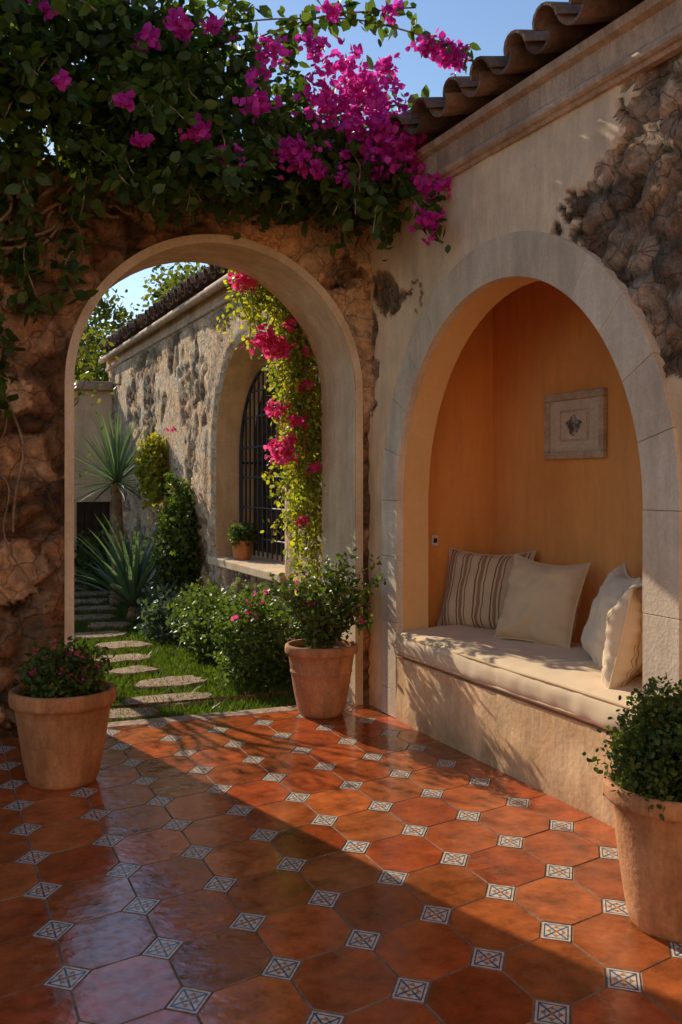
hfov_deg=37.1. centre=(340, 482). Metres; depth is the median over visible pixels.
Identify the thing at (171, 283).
garden tree
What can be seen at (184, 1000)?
painted inset tiles
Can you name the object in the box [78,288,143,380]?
garden tree
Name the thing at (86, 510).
garden outbuilding
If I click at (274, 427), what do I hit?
window pane
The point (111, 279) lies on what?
arch trim
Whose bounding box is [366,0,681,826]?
villa niche wing
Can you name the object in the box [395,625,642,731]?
bench cushion
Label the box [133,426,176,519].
yellow flowering shrub
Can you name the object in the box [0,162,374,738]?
stone arch wall
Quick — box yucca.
[74,407,158,605]
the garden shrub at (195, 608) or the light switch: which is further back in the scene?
the garden shrub at (195, 608)
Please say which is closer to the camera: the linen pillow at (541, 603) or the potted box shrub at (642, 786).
the potted box shrub at (642, 786)
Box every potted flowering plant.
[8,636,116,790]
[269,547,389,718]
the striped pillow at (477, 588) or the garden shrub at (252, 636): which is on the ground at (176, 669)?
the garden shrub at (252, 636)
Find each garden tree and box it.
[74,303,152,381]
[74,346,102,380]
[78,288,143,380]
[136,262,208,307]
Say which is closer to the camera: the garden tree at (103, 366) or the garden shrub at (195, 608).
the garden shrub at (195, 608)
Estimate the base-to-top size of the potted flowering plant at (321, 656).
1.088 m
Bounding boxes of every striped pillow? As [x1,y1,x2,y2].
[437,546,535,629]
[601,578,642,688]
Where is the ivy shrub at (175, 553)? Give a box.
[147,468,203,591]
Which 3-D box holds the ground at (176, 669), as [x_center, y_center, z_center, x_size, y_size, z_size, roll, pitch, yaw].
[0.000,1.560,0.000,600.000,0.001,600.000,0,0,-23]
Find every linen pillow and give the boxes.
[494,554,590,647]
[581,561,640,667]
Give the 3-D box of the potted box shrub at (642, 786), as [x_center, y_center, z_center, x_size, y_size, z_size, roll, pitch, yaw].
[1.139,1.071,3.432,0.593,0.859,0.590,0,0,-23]
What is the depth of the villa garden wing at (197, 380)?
10.56 m
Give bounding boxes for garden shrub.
[165,571,252,665]
[201,573,299,694]
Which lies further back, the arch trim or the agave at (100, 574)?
the agave at (100, 574)
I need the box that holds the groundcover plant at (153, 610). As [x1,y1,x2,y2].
[132,578,190,646]
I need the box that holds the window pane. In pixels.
[255,376,284,555]
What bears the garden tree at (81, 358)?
on the ground at (176, 669)
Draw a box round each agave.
[74,510,172,619]
[74,515,126,589]
[74,528,129,598]
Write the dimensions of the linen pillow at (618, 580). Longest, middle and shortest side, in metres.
0.529 x 0.528 x 0.220 m
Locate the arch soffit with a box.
[79,243,354,703]
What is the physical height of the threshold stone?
0.084 m
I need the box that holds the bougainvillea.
[0,0,481,581]
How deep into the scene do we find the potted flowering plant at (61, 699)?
4.95 m
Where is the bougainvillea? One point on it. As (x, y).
(130, 108)
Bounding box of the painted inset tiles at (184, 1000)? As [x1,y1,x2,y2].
[0,707,681,1023]
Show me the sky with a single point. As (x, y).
(486, 24)
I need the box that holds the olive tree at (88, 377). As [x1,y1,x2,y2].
[74,324,138,476]
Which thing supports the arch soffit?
on the threshold stone
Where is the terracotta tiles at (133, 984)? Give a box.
[0,704,681,1023]
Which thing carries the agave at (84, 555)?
on the ground at (176, 669)
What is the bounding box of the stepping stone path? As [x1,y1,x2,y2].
[74,585,226,721]
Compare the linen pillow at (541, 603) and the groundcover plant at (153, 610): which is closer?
the linen pillow at (541, 603)
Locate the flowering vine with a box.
[214,268,323,595]
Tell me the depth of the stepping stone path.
8.24 m
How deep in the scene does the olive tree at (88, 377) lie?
8.97 m
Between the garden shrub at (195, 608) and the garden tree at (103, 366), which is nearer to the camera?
the garden shrub at (195, 608)
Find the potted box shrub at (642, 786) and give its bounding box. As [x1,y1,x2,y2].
[582,672,681,943]
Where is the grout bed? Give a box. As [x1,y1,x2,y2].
[0,707,681,1023]
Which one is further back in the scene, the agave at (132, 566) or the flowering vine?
the agave at (132, 566)
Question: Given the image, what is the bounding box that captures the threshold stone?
[107,701,355,727]
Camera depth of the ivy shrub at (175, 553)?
10.99 m
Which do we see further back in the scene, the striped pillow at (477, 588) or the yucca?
the yucca
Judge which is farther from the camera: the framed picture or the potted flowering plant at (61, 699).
the framed picture
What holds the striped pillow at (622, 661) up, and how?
on the bench cushion at (567, 681)
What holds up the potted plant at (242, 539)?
on the villa garden wing at (197, 380)
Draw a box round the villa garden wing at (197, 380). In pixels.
[97,264,321,672]
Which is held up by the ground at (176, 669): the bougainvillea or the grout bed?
the grout bed
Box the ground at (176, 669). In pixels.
[74,584,292,716]
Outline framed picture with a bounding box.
[544,387,606,459]
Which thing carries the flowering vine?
attached to the villa garden wing at (197, 380)
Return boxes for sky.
[28,0,568,377]
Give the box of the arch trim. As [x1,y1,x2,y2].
[64,234,362,704]
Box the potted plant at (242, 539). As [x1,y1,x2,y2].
[227,520,260,559]
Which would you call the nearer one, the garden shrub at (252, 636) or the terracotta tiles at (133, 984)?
the terracotta tiles at (133, 984)
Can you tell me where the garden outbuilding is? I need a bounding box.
[74,380,112,583]
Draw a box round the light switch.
[431,535,437,545]

